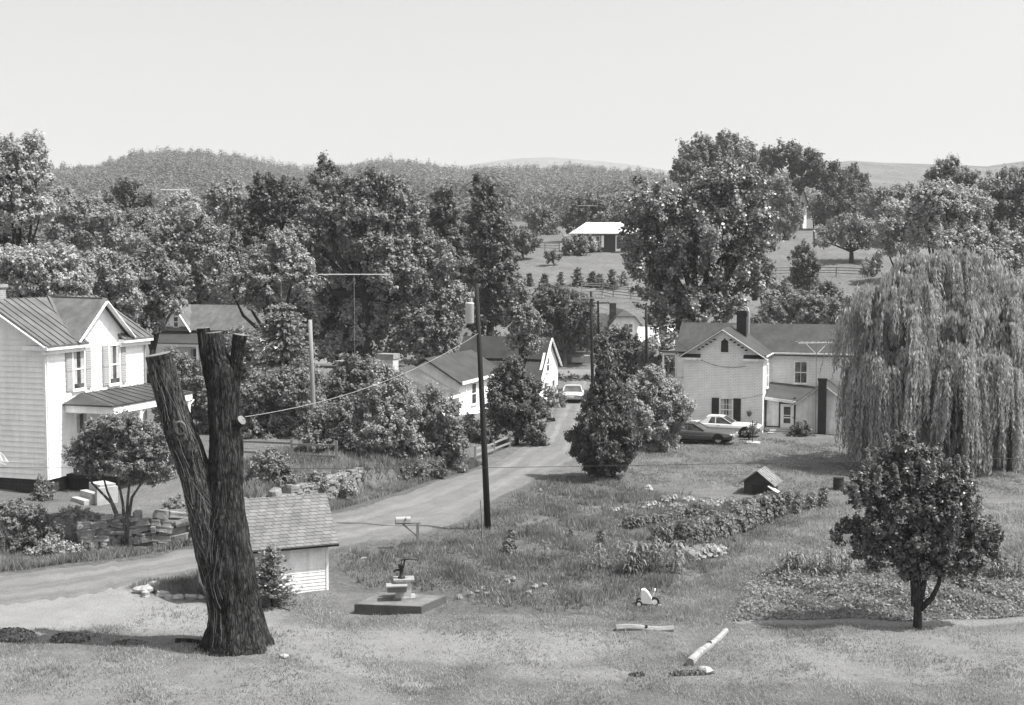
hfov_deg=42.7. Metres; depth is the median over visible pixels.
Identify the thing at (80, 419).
window
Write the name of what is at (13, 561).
verge grass
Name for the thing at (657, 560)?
corn plant
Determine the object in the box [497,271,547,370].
wispy tree
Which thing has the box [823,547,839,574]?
corn plant
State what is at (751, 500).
bean plant
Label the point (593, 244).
shrub
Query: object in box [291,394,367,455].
lilac bush
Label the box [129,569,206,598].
bed grass
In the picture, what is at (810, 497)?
tall weed
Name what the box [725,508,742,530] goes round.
bean plant
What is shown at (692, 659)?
log
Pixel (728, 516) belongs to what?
bean plant
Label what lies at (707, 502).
cabbage plant
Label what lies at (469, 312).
utility pole
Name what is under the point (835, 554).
corn plant
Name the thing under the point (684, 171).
skyline tree
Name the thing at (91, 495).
concrete steps
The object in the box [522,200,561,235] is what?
backing tree
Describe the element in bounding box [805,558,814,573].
corn plant
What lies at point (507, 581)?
rock
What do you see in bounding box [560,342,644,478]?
cedar
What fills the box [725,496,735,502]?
cabbage plant
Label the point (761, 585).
crop foliage
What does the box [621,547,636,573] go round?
corn plant
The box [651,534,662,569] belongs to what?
corn plant
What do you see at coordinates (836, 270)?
rail fence
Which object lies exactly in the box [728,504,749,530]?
bean plant
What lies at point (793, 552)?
corn plant
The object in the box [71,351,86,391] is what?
window
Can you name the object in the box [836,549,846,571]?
corn plant
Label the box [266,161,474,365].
great maple
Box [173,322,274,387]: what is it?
lilac bush
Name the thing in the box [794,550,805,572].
corn plant
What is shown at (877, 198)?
forest tree
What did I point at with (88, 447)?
branching tree
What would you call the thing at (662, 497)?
cabbage plant
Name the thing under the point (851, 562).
corn plant
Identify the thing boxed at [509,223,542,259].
tree
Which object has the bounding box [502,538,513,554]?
tall weed
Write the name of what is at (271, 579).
young spruce
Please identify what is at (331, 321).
dark backing tree
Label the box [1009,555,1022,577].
corn plant
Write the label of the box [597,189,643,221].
backing tree
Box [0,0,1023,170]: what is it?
sky
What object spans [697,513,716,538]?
bean plant
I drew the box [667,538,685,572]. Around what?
corn plant
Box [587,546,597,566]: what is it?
corn plant
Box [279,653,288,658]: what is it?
rock
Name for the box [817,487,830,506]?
tall weed
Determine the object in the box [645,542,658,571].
corn plant
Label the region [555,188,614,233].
backing tree
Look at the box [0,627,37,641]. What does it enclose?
leaf pile
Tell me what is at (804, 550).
corn plant
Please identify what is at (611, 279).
conifer
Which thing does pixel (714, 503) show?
cabbage plant
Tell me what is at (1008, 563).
corn plant
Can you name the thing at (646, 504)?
cabbage plant
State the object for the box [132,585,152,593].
rock
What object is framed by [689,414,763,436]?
sedan
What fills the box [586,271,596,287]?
conifer
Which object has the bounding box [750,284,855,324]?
thicket
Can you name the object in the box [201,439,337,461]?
rail fence
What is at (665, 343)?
bushy tree
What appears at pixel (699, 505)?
pepper plant
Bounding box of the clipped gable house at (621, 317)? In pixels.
[607,303,642,336]
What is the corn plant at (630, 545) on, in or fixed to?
on the ground at (122, 604)
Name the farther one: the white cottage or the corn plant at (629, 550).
the white cottage
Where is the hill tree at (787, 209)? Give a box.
[768,167,807,239]
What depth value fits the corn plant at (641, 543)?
50.66 m
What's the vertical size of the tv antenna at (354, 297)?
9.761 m
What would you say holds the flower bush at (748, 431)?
on the ground at (122, 604)
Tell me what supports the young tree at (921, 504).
on the ground at (122, 604)
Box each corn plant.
[539,540,551,558]
[586,555,595,572]
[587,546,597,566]
[592,543,601,569]
[597,548,608,572]
[613,537,624,568]
[613,545,628,572]
[619,548,630,572]
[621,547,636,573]
[623,539,635,567]
[626,548,637,574]
[628,537,637,563]
[628,545,642,570]
[629,549,640,573]
[633,546,646,571]
[637,541,648,571]
[641,543,654,570]
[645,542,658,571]
[646,547,658,571]
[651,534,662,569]
[652,550,662,569]
[653,552,661,572]
[656,542,667,571]
[658,548,670,571]
[661,540,671,567]
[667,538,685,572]
[668,550,680,573]
[669,540,686,562]
[672,547,683,572]
[676,553,684,573]
[772,552,784,566]
[780,549,794,579]
[780,557,791,572]
[788,551,796,565]
[789,549,806,571]
[793,551,803,575]
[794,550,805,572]
[802,548,812,570]
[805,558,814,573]
[807,552,820,576]
[810,550,822,572]
[811,551,821,572]
[821,550,834,575]
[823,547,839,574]
[831,551,842,574]
[834,550,847,573]
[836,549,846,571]
[842,547,852,572]
[843,557,855,575]
[846,549,857,573]
[987,549,1001,580]
[996,558,1012,579]
[1000,552,1014,575]
[1000,554,1015,578]
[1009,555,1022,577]
[1009,561,1019,581]
[1017,554,1023,580]
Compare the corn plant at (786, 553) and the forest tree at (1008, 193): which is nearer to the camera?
the corn plant at (786, 553)
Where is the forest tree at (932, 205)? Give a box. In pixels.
[898,176,998,255]
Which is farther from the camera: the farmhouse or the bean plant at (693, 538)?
the farmhouse
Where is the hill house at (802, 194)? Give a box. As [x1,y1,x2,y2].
[767,189,808,227]
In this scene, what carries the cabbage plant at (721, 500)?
on the ground at (122, 604)
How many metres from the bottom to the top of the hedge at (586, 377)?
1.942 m
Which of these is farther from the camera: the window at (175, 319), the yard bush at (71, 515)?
the window at (175, 319)
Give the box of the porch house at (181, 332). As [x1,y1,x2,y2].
[147,304,285,382]
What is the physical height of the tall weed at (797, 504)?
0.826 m
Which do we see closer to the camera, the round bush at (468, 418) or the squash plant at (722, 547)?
the squash plant at (722, 547)
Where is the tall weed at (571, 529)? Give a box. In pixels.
[568,527,573,535]
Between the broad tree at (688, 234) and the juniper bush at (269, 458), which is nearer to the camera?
the juniper bush at (269, 458)
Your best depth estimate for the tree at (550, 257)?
198.62 m
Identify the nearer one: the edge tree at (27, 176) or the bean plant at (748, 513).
the bean plant at (748, 513)
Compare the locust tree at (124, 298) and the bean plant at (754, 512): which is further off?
the locust tree at (124, 298)
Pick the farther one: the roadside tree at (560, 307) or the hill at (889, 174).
the hill at (889, 174)
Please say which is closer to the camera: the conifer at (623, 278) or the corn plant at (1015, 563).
the corn plant at (1015, 563)
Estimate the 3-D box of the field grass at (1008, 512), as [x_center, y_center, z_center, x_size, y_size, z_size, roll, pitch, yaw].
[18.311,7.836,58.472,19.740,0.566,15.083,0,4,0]
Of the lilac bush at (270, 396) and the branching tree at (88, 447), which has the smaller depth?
the branching tree at (88, 447)
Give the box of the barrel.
[833,477,843,490]
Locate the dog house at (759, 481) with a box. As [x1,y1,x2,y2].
[739,466,782,493]
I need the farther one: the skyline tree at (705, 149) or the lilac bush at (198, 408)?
the skyline tree at (705, 149)
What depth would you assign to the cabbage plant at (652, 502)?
64.02 m
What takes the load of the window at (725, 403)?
in the house at (778, 370)
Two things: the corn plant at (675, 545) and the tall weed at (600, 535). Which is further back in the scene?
the tall weed at (600, 535)
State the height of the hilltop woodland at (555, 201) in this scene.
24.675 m
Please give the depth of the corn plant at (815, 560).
49.81 m
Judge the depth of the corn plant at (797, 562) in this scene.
49.51 m
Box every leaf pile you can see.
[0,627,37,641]
[49,631,90,642]
[111,639,147,644]
[628,671,645,676]
[669,669,714,675]
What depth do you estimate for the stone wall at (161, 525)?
55.03 m
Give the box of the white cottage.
[414,349,503,414]
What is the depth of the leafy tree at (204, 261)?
122.76 m
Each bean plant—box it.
[672,520,692,546]
[681,527,695,545]
[685,521,700,544]
[689,515,711,541]
[689,517,710,541]
[692,523,704,543]
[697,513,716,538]
[699,505,723,536]
[704,520,715,541]
[708,513,725,537]
[716,512,729,536]
[718,508,735,534]
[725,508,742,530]
[727,513,736,533]
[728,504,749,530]
[732,504,753,529]
[732,514,741,531]
[742,497,763,523]
[743,504,759,526]
[752,493,773,520]
[757,507,765,523]
[763,491,782,518]
[766,490,787,515]
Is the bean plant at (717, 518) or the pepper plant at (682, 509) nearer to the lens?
the bean plant at (717, 518)
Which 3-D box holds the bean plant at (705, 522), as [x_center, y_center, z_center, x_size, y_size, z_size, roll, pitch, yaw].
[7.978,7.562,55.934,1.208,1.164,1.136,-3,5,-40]
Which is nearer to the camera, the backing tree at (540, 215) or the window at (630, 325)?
the window at (630, 325)
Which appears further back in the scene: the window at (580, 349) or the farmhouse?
the window at (580, 349)
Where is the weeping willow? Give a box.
[818,245,1023,477]
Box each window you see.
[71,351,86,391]
[74,413,87,436]
[107,343,121,386]
[173,316,178,327]
[189,348,199,361]
[471,382,476,405]
[543,381,546,398]
[546,357,549,372]
[576,343,585,351]
[588,236,599,247]
[623,323,632,332]
[719,397,732,418]
[766,363,768,388]
[793,361,807,384]
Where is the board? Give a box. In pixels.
[768,485,778,491]
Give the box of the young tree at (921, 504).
[829,428,1006,628]
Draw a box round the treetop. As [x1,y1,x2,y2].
[307,150,346,313]
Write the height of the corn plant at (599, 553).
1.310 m
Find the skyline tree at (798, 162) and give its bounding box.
[754,137,827,228]
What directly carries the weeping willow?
on the ground at (122, 604)
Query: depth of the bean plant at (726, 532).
56.67 m
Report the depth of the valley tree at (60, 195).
168.44 m
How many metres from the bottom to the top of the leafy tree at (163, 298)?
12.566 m
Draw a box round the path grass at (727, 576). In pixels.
[574,502,829,625]
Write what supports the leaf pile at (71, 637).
on the ground at (122, 604)
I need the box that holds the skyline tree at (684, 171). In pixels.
[667,156,705,208]
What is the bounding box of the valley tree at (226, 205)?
[197,177,250,234]
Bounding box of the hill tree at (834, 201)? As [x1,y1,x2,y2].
[804,158,860,227]
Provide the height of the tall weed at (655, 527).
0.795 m
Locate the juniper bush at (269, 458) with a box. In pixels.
[243,445,297,488]
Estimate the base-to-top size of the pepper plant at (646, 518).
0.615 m
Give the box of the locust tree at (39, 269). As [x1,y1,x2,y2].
[0,239,97,298]
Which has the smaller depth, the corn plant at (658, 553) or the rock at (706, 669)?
the rock at (706, 669)
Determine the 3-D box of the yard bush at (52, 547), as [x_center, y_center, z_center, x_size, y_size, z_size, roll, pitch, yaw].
[-18.784,7.933,53.770,2.363,1.020,1.327,1,4,15]
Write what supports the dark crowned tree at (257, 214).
on the ground at (122, 604)
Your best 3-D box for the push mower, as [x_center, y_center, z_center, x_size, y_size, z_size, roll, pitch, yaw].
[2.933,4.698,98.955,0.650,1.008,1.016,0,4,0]
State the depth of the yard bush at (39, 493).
59.24 m
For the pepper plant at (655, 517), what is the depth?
60.03 m
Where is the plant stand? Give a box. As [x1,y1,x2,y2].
[744,420,759,443]
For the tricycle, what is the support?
on the ground at (122, 604)
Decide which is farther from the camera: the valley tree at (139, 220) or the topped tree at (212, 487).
the valley tree at (139, 220)
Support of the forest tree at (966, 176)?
on the ground at (122, 604)
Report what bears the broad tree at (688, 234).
on the ground at (122, 604)
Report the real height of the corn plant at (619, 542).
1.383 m
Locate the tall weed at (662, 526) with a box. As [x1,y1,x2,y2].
[657,522,669,543]
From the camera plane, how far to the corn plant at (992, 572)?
48.92 m
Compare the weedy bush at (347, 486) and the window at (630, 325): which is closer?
the weedy bush at (347, 486)
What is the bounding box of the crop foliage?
[716,560,1023,620]
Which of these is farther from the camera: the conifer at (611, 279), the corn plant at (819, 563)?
the conifer at (611, 279)
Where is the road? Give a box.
[146,358,636,375]
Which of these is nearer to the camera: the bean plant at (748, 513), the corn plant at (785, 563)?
the corn plant at (785, 563)
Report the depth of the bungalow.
92.14 m
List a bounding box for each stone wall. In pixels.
[75,509,192,551]
[260,468,363,499]
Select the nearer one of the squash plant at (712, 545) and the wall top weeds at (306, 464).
the squash plant at (712, 545)
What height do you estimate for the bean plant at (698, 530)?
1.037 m
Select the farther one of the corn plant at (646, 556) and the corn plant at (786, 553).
the corn plant at (646, 556)
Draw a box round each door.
[615,236,622,250]
[780,404,793,427]
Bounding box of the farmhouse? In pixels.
[0,284,193,493]
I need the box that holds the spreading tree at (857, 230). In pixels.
[812,210,880,262]
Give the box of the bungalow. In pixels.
[255,353,461,417]
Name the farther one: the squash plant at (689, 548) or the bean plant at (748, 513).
the bean plant at (748, 513)
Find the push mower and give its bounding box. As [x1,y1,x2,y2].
[546,408,554,420]
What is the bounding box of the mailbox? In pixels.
[395,516,420,545]
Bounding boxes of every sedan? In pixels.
[562,384,583,401]
[673,421,738,443]
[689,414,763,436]
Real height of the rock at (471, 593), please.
0.256 m
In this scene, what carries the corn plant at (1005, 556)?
on the ground at (122, 604)
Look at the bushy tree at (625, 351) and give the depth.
115.68 m
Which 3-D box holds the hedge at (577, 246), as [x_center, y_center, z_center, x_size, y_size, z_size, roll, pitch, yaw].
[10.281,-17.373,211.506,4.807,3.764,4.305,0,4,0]
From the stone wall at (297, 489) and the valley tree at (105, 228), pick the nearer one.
the stone wall at (297, 489)
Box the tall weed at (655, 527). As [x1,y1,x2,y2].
[649,524,660,539]
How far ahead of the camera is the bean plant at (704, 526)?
55.52 m
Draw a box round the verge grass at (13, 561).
[0,457,481,571]
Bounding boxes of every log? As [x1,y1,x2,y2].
[615,624,673,631]
[686,628,728,665]
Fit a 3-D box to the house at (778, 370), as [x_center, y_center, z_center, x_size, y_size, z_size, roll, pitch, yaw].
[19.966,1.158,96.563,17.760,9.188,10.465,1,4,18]
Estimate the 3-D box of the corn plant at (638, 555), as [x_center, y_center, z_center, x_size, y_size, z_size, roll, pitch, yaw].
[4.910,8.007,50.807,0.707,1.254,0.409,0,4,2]
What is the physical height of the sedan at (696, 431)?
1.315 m
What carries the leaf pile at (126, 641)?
on the ground at (122, 604)
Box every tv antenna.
[161,189,189,206]
[318,274,389,353]
[795,341,830,433]
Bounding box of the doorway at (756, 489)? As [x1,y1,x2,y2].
[752,485,763,493]
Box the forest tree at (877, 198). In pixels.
[856,181,919,220]
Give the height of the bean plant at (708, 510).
1.402 m
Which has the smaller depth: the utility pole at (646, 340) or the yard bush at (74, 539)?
the yard bush at (74, 539)
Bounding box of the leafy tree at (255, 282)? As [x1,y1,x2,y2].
[215,225,329,343]
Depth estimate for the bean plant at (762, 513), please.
59.70 m
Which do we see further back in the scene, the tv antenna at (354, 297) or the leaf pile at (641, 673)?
the tv antenna at (354, 297)
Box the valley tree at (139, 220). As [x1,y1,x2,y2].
[102,204,174,320]
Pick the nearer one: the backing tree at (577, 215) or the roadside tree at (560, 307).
the roadside tree at (560, 307)
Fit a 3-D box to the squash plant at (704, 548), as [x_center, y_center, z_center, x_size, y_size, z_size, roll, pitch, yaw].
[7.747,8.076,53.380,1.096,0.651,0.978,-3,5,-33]
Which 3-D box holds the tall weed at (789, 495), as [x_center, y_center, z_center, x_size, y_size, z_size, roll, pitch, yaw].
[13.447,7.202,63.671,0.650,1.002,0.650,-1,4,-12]
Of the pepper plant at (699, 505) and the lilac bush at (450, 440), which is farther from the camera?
the lilac bush at (450, 440)
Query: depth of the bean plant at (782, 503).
61.47 m
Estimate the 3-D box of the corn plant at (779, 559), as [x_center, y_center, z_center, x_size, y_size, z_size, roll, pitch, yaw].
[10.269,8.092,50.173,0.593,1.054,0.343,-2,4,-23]
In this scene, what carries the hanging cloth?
hanging from the clothes line
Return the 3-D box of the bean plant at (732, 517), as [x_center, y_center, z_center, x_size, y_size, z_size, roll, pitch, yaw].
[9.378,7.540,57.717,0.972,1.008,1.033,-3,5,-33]
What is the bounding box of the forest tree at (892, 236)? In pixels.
[866,197,924,267]
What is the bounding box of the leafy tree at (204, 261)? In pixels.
[139,200,236,304]
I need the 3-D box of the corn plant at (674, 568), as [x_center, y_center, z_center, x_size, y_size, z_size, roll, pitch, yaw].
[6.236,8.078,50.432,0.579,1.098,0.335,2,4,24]
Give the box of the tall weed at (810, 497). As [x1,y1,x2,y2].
[805,491,816,510]
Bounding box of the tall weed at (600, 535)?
[596,530,605,545]
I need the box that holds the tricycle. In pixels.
[635,588,658,605]
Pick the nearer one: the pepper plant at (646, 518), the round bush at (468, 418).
the pepper plant at (646, 518)
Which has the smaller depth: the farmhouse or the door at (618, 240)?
the farmhouse
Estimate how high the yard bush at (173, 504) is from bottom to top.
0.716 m
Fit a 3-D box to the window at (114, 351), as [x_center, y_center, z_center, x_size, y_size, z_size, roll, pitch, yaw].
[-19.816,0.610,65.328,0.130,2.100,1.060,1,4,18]
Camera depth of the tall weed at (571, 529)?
57.59 m
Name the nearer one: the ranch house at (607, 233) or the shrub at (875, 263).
the shrub at (875, 263)
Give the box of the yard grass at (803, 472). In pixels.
[615,437,1023,497]
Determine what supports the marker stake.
on the ground at (122, 604)
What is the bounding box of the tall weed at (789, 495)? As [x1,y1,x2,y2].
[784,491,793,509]
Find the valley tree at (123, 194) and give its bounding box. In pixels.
[98,175,154,266]
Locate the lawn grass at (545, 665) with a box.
[0,593,1023,704]
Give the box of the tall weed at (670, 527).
[664,521,673,541]
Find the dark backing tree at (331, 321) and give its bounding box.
[288,261,422,364]
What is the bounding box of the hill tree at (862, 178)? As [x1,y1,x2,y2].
[841,161,871,219]
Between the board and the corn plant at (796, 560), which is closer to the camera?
the corn plant at (796, 560)
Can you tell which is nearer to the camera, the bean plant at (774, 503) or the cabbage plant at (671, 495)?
the bean plant at (774, 503)
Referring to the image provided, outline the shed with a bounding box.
[188,493,338,594]
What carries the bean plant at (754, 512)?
on the ground at (122, 604)
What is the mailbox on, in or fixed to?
on the ground at (122, 604)
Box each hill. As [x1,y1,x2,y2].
[243,175,816,221]
[765,161,1023,200]
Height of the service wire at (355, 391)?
1.616 m
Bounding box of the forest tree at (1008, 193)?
[973,163,1023,267]
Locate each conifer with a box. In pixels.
[526,272,534,285]
[538,273,553,287]
[555,271,568,286]
[569,267,585,286]
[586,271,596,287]
[592,272,608,288]
[604,269,621,289]
[616,270,632,285]
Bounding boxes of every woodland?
[2,163,524,275]
[15,145,745,221]
[499,169,995,220]
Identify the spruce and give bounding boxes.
[240,284,324,424]
[255,543,302,606]
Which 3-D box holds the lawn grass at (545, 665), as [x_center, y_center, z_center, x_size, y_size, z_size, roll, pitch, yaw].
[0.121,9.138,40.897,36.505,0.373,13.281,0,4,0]
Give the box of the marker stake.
[480,500,482,538]
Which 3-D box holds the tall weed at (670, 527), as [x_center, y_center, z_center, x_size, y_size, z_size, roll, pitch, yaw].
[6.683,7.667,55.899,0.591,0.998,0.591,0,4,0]
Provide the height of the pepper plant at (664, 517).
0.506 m
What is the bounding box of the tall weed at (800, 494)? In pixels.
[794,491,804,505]
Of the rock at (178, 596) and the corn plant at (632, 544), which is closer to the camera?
the rock at (178, 596)
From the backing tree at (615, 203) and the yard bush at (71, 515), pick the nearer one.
the yard bush at (71, 515)
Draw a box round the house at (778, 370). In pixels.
[659,306,853,434]
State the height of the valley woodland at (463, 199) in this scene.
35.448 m
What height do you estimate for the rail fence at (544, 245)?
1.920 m
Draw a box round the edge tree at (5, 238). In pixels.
[0,209,48,296]
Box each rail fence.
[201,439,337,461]
[474,434,519,459]
[539,242,559,250]
[581,282,663,298]
[770,267,862,277]
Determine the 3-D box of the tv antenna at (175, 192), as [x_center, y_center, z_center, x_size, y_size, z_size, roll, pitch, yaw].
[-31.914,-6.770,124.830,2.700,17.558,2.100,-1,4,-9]
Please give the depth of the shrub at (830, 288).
159.57 m
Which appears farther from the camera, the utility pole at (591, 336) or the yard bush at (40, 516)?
the utility pole at (591, 336)
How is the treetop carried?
on the ground at (122, 604)
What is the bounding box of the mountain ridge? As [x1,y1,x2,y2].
[275,157,669,175]
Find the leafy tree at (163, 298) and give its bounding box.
[119,240,191,383]
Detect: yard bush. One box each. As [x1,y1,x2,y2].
[0,497,55,536]
[0,517,69,555]
[25,533,83,555]
[29,473,55,500]
[52,503,104,531]
[68,530,103,550]
[161,493,186,508]
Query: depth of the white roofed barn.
135.59 m
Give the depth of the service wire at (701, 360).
93.33 m
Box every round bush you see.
[455,412,478,434]
[465,420,503,446]
[786,420,815,436]
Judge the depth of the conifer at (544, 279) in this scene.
180.85 m
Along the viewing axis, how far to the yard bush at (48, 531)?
54.16 m
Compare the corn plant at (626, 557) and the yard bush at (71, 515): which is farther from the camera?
the yard bush at (71, 515)
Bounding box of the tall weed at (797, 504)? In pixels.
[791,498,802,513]
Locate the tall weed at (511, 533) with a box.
[502,528,518,551]
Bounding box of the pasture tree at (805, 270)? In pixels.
[786,238,825,291]
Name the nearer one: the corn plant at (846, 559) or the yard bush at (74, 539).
the corn plant at (846, 559)
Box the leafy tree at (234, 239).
[195,220,257,304]
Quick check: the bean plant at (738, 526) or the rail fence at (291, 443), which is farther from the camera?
the rail fence at (291, 443)
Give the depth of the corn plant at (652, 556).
50.68 m
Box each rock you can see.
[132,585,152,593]
[141,590,149,597]
[155,590,169,596]
[165,594,172,599]
[172,594,184,599]
[185,594,196,599]
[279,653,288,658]
[467,591,474,597]
[503,578,510,584]
[643,484,652,489]
[696,666,712,673]
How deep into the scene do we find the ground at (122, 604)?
42.58 m
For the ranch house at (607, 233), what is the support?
on the ground at (122, 604)
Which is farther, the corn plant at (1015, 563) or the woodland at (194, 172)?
the woodland at (194, 172)
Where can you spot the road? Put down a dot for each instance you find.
(577, 371)
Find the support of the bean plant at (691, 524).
on the ground at (122, 604)
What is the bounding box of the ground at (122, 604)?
[0,220,1023,704]
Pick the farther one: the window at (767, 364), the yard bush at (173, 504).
the window at (767, 364)
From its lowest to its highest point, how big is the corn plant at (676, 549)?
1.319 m
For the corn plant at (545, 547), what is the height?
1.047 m
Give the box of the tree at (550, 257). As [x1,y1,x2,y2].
[543,248,562,265]
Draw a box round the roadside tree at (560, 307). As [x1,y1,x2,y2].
[528,281,602,365]
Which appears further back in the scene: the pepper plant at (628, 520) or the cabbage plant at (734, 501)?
the cabbage plant at (734, 501)
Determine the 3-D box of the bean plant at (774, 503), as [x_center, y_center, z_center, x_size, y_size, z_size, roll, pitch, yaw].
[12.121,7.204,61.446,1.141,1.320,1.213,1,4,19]
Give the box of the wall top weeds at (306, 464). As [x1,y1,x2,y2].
[243,440,433,502]
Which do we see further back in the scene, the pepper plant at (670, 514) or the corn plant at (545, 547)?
the pepper plant at (670, 514)
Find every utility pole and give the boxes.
[308,320,316,441]
[465,283,490,528]
[577,288,604,381]
[587,301,608,335]
[645,304,648,365]
[812,213,814,246]
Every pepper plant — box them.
[621,513,637,527]
[633,514,642,527]
[640,514,651,525]
[648,512,660,523]
[659,512,668,522]
[663,509,673,521]
[671,507,680,519]
[675,505,685,518]
[685,507,696,516]
[692,502,704,511]
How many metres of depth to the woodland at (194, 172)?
926.58 m
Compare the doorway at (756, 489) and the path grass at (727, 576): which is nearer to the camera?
the path grass at (727, 576)
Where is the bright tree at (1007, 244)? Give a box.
[929,223,1023,278]
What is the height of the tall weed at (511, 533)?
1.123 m
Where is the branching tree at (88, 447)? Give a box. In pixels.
[60,406,176,547]
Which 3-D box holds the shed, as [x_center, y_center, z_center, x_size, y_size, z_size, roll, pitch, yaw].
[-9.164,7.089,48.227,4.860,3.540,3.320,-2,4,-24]
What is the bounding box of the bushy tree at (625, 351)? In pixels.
[586,322,644,395]
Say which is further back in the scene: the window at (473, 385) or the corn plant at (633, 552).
the window at (473, 385)
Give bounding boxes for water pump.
[354,558,445,614]
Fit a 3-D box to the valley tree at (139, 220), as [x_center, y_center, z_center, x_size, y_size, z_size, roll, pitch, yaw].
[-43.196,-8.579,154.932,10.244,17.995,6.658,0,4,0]
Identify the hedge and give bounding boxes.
[558,371,590,381]
[561,233,590,255]
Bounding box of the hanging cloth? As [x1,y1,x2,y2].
[0,453,8,464]
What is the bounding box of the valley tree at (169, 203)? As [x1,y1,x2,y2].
[154,190,218,295]
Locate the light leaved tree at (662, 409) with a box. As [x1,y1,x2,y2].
[624,363,696,452]
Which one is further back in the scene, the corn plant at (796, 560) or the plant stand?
the plant stand
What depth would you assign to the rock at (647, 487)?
69.51 m
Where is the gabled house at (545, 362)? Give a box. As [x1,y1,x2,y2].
[459,336,562,399]
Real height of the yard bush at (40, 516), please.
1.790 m
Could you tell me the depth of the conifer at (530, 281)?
182.93 m
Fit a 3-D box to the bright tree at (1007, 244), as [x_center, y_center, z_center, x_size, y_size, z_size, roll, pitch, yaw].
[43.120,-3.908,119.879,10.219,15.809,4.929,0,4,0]
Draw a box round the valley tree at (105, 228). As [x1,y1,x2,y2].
[38,190,145,279]
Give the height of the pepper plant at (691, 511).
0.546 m
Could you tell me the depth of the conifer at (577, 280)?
182.86 m
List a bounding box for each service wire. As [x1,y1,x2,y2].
[245,334,476,416]
[646,309,744,367]
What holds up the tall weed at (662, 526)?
on the ground at (122, 604)
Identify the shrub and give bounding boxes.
[540,383,568,407]
[588,233,598,251]
[764,276,793,307]
[808,276,840,299]
[858,248,882,283]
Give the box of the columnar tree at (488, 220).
[459,167,527,335]
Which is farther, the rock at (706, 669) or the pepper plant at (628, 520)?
the pepper plant at (628, 520)
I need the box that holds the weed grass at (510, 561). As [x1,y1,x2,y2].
[336,473,815,613]
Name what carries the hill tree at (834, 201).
on the ground at (122, 604)
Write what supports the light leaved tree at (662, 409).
on the ground at (122, 604)
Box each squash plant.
[680,544,696,557]
[685,549,707,560]
[692,542,713,557]
[707,542,716,552]
[711,547,721,557]
[712,550,723,557]
[715,544,726,554]
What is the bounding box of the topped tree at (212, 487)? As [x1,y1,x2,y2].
[145,327,274,656]
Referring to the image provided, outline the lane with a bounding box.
[0,381,590,605]
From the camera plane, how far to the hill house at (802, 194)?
289.77 m
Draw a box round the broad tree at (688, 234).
[618,152,783,339]
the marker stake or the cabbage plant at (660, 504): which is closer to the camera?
the marker stake
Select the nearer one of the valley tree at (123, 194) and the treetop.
the treetop
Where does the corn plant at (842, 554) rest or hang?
on the ground at (122, 604)
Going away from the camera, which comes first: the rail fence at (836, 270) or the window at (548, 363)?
the window at (548, 363)
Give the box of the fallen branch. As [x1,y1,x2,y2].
[175,638,200,642]
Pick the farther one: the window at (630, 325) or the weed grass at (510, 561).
the window at (630, 325)
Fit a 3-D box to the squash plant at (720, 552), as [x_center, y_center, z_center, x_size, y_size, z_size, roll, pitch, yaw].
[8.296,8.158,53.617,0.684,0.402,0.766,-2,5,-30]
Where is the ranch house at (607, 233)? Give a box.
[562,222,636,252]
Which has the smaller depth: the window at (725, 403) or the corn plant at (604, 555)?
the corn plant at (604, 555)
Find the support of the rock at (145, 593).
on the ground at (122, 604)
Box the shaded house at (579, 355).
[530,313,607,362]
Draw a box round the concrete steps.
[71,481,117,505]
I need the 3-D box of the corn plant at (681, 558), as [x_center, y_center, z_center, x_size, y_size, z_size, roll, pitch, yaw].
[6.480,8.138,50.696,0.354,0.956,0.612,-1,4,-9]
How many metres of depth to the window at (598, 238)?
217.15 m
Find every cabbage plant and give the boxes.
[639,500,652,508]
[647,500,656,506]
[657,494,671,501]
[657,502,664,507]
[669,493,677,501]
[669,502,681,506]
[683,495,695,501]
[697,499,709,504]
[709,501,720,505]
[716,498,723,503]
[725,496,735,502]
[727,498,741,505]
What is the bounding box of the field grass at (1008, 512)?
[729,498,1023,568]
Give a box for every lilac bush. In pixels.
[150,346,208,433]
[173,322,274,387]
[239,363,326,439]
[284,351,380,415]
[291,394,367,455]
[342,355,434,458]
[350,457,449,480]
[408,379,471,471]
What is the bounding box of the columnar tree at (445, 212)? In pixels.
[424,184,474,326]
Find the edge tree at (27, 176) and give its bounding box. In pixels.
[0,129,59,296]
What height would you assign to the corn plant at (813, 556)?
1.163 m
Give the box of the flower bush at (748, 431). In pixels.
[741,421,758,438]
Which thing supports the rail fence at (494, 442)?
on the ground at (122, 604)
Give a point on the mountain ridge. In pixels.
(544, 162)
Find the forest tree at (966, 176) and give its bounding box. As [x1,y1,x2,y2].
[917,152,983,234]
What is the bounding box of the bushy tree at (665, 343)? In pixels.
[634,331,678,377]
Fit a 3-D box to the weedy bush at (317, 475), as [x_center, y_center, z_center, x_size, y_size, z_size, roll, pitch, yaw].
[-10.328,6.318,64.159,2.874,1.355,1.525,0,4,0]
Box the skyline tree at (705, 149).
[675,127,760,219]
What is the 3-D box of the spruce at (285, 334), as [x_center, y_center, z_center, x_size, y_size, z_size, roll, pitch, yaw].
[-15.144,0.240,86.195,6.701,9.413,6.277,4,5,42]
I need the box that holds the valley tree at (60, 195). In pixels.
[35,183,79,287]
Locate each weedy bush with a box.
[294,468,329,493]
[316,470,359,500]
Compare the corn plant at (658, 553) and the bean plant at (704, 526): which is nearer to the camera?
the corn plant at (658, 553)
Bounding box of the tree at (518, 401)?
[479,354,550,445]
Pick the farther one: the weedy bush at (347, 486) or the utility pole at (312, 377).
the utility pole at (312, 377)
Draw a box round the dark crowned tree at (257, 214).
[228,168,320,293]
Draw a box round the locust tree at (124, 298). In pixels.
[72,244,146,321]

